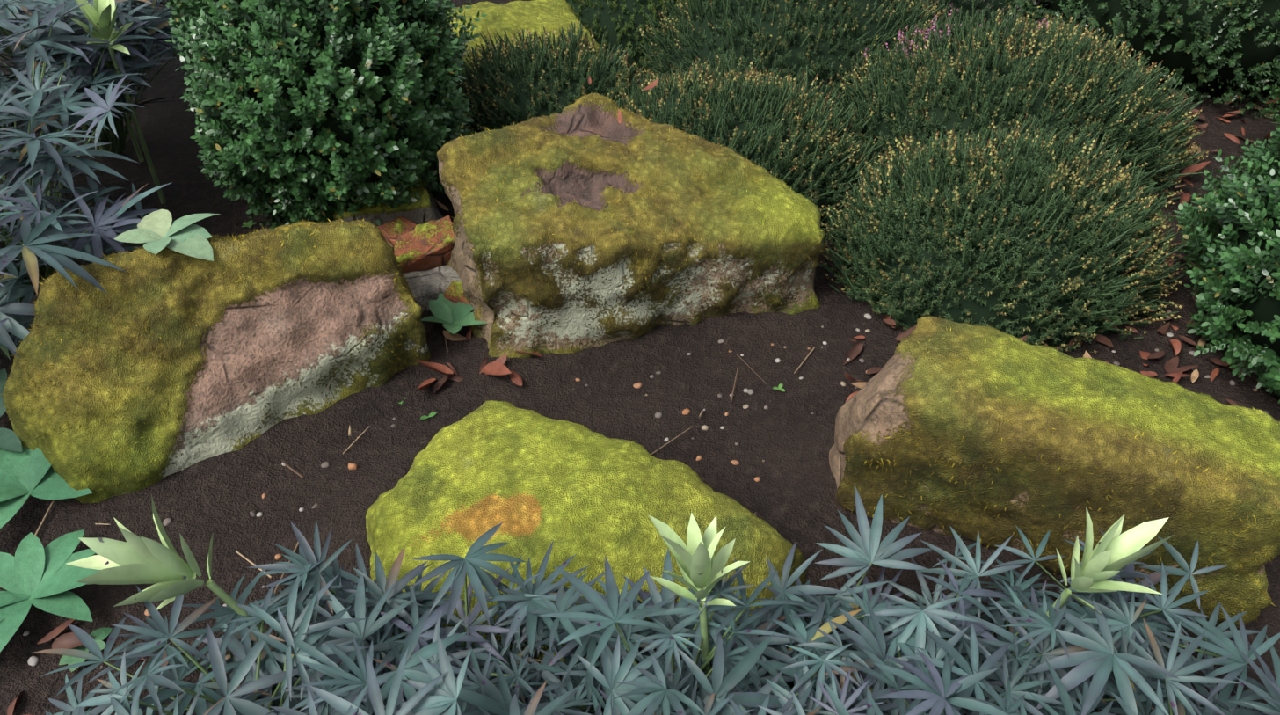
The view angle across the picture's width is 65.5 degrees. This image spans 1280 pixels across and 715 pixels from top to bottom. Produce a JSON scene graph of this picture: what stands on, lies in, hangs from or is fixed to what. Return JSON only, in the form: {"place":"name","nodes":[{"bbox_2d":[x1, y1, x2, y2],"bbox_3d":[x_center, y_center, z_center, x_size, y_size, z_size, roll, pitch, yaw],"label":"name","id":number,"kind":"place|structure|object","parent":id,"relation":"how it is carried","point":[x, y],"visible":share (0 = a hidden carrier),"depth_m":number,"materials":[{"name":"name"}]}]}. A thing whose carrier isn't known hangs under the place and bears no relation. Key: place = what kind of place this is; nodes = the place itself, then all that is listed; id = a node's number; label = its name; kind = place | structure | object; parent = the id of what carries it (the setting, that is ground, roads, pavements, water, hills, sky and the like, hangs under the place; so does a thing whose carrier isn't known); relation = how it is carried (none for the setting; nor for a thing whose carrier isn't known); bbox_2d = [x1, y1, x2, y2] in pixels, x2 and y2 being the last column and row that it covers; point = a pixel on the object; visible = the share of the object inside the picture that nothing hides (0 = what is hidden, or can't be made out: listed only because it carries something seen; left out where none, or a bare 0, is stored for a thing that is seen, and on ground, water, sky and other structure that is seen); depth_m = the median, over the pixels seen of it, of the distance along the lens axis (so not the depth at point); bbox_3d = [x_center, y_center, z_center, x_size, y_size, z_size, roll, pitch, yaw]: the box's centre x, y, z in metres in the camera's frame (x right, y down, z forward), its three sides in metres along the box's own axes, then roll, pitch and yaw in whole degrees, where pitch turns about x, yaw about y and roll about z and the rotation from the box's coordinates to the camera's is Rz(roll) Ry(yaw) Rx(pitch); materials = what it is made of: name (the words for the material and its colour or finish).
{"place":"outdoors","nodes":[
{"label":"outdoors","id":0,"kind":"place"},
{"bbox_2d":[0,0,1279,714],"bbox_3d":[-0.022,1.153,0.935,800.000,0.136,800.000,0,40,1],"label":"ground","id":1,"kind":"structure","parent":0,"point":[783,446],"depth_m":2.09,"materials":[{"name":"soil"}]},
{"bbox_2d":[0,0,198,358],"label":"hellebore","id":2,"kind":"object","parent":1,"relation":"on","point":[48,102],"depth_m":2.27,"materials":[{"name":"blue plant"}]},
{"bbox_2d":[2,219,430,503],"bbox_3d":[-0.871,-0.037,2.071,0.834,0.436,0.402,-23,45,-25],"label":"rock","id":3,"kind":"object","parent":1,"relation":"on","point":[258,360],"visible":0.96,"depth_m":1.97,"materials":[{"name":"green stone"}]},
{"bbox_2d":[0,209,487,671],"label":"broad leaf plants","id":4,"kind":"object","parent":1,"relation":"on","point":[39,575],"visible":0.9,"depth_m":1.86,"materials":[{"name":"green plant"}]},
{"bbox_2d":[163,0,487,229],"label":"box shrub","id":5,"kind":"object","parent":1,"relation":"on","point":[240,164],"depth_m":2.34,"materials":[{"name":"green plant"}]},
{"bbox_2d":[332,175,443,225],"bbox_3d":[-0.672,-0.373,2.637,0.310,0.182,0.198,-10,41,-12],"label":"stone","id":6,"kind":"object","parent":1,"relation":"on","point":[424,208],"visible":0.27,"depth_m":2.56,"materials":[{"name":"stone"}]},
{"bbox_2d":[403,265,462,310],"bbox_3d":[-0.479,-0.161,2.431,0.198,0.105,0.134,-7,41,-8],"label":"stone","id":7,"kind":"object","parent":1,"relation":"on","point":[425,287],"visible":0.25,"depth_m":2.38,"materials":[{"name":"grey stone"}]},
{"bbox_2d":[393,215,455,274],"bbox_3d":[-0.527,-0.270,2.447,0.171,0.081,0.103,-24,56,-7],"label":"brick","id":8,"kind":"object","parent":7,"relation":"on","point":[429,245],"visible":0.69,"depth_m":2.43,"materials":[{"name":"red brick"}]},
{"bbox_2d":[443,279,472,312],"bbox_3d":[-0.410,-0.139,2.377,0.107,0.078,0.082,16,48,13],"label":"brick","id":9,"kind":"object","parent":1,"relation":"on","point":[454,292],"visible":0.35,"depth_m":2.35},
{"bbox_2d":[445,0,606,87],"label":"rock","id":10,"kind":"object","parent":1,"relation":"on","point":[552,10],"visible":0.15,"depth_m":3.08,"materials":[{"name":"green stone"}]},
{"bbox_2d":[448,18,664,134],"bbox_3d":[-0.278,-0.746,2.901,0.786,0.438,0.604,0,40,1],"label":"heather","id":11,"kind":"object","parent":1,"relation":"on","point":[503,54],"depth_m":2.77,"materials":[{"name":"green plant"}]},
{"bbox_2d":[365,400,807,702],"bbox_3d":[-0.160,0.366,1.726,0.848,0.234,0.615,21,45,24],"label":"rock","id":12,"kind":"object","parent":1,"relation":"on","point":[450,494],"visible":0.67,"depth_m":1.74,"materials":[{"name":"green stone"}]},
{"bbox_2d":[66,0,1173,672],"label":"flowering shoots","id":13,"kind":"object","parent":1,"relation":"on","point":[165,568],"visible":0.96,"depth_m":1.42,"materials":[{"name":"green plant"}]},
{"bbox_2d":[35,160,1212,594],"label":"twigs","id":14,"kind":"object","parent":1,"relation":"on","point":[424,441],"visible":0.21,"depth_m":2.03,"materials":[{"name":"brown wood"}]},
{"bbox_2d":[566,0,687,72],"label":"shrub","id":15,"kind":"object","parent":1,"relation":"on","point":[604,17],"depth_m":3.38,"materials":[{"name":"green plant"}]},
{"bbox_2d":[436,93,825,358],"bbox_3d":[-0.039,-0.323,2.401,0.883,0.468,0.566,-11,41,-12],"label":"rock","id":16,"kind":"object","parent":1,"relation":"on","point":[568,322],"visible":0.92,"depth_m":2.23,"materials":[{"name":"green stone"}]},
{"bbox_2d":[0,232,1268,682],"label":"pebbles","id":17,"kind":"object","parent":1,"relation":"on","point":[32,659],"visible":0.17,"depth_m":2.11,"materials":[{"name":"beige stone"}]},
{"bbox_2d":[0,0,1279,623],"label":"moss strands","id":18,"kind":"object","parent":1,"relation":"on","point":[646,327],"visible":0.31,"depth_m":1.91},
{"bbox_2d":[7,75,1279,714],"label":"dry leaves","id":19,"kind":"object","parent":1,"relation":"on","point":[500,368],"visible":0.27,"depth_m":2.23,"materials":[{"name":"brown plant"}]},
{"bbox_2d":[30,485,1279,714],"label":"hellebore","id":20,"kind":"object","parent":1,"relation":"on","point":[368,663],"depth_m":1.43,"materials":[{"name":"teal plant"}]},
{"bbox_2d":[208,219,1142,668],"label":"weed seedlings","id":21,"kind":"object","parent":1,"relation":"on","point":[250,223],"visible":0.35,"depth_m":2.18,"materials":[{"name":"green plant"}]},
{"bbox_2d":[596,46,896,243],"bbox_3d":[0.216,-0.596,2.750,1.024,0.421,0.786,0,40,1],"label":"heather","id":22,"kind":"object","parent":1,"relation":"on","point":[726,82],"depth_m":2.62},
{"bbox_2d":[633,0,967,113],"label":"heather","id":23,"kind":"object","parent":1,"relation":"on","point":[681,17],"depth_m":3.04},
{"bbox_2d":[902,0,1050,40],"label":"shrub","id":24,"kind":"object","parent":1,"relation":"on","point":[996,6],"depth_m":3.38,"materials":[{"name":"green plant"}]},
{"bbox_2d":[819,110,1188,353],"bbox_3d":[0.888,-0.342,2.408,0.899,0.448,0.736,0,40,1],"label":"heather","id":25,"kind":"object","parent":1,"relation":"on","point":[1028,153],"depth_m":2.26,"materials":[{"name":"green plant"}]},
{"bbox_2d":[824,0,1208,217],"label":"heather","id":26,"kind":"object","parent":1,"relation":"on","point":[1055,41],"depth_m":2.69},
{"bbox_2d":[829,315,1279,627],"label":"rock","id":27,"kind":"object","parent":1,"relation":"on","point":[875,411],"visible":0.94,"depth_m":1.67,"materials":[{"name":"green stone"}]},
{"bbox_2d":[1004,0,1279,119],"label":"shrub","id":28,"kind":"object","parent":1,"relation":"on","point":[1253,53],"depth_m":3.10,"materials":[{"name":"green plant"}]},
{"bbox_2d":[1156,114,1279,403],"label":"box shrub","id":29,"kind":"object","parent":1,"relation":"on","point":[1236,192],"depth_m":2.12,"materials":[{"name":"green plant"}]},
{"bbox_2d":[1262,81,1279,121],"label":"box shrub","id":30,"kind":"object","parent":1,"relation":"on","point":[1275,96],"visible":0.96,"depth_m":2.91,"materials":[{"name":"green plant"}]},
{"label":"small stone","id":31,"kind":"object","parent":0,"visible":0},
{"bbox_2d":[377,216,417,247],"bbox_3d":[-0.612,-0.305,2.545,0.121,0.072,0.102,27,40,17],"label":"brick","id":32,"kind":"object","parent":31,"relation":"on","point":[393,230],"visible":0.31,"depth_m":2.52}
]}

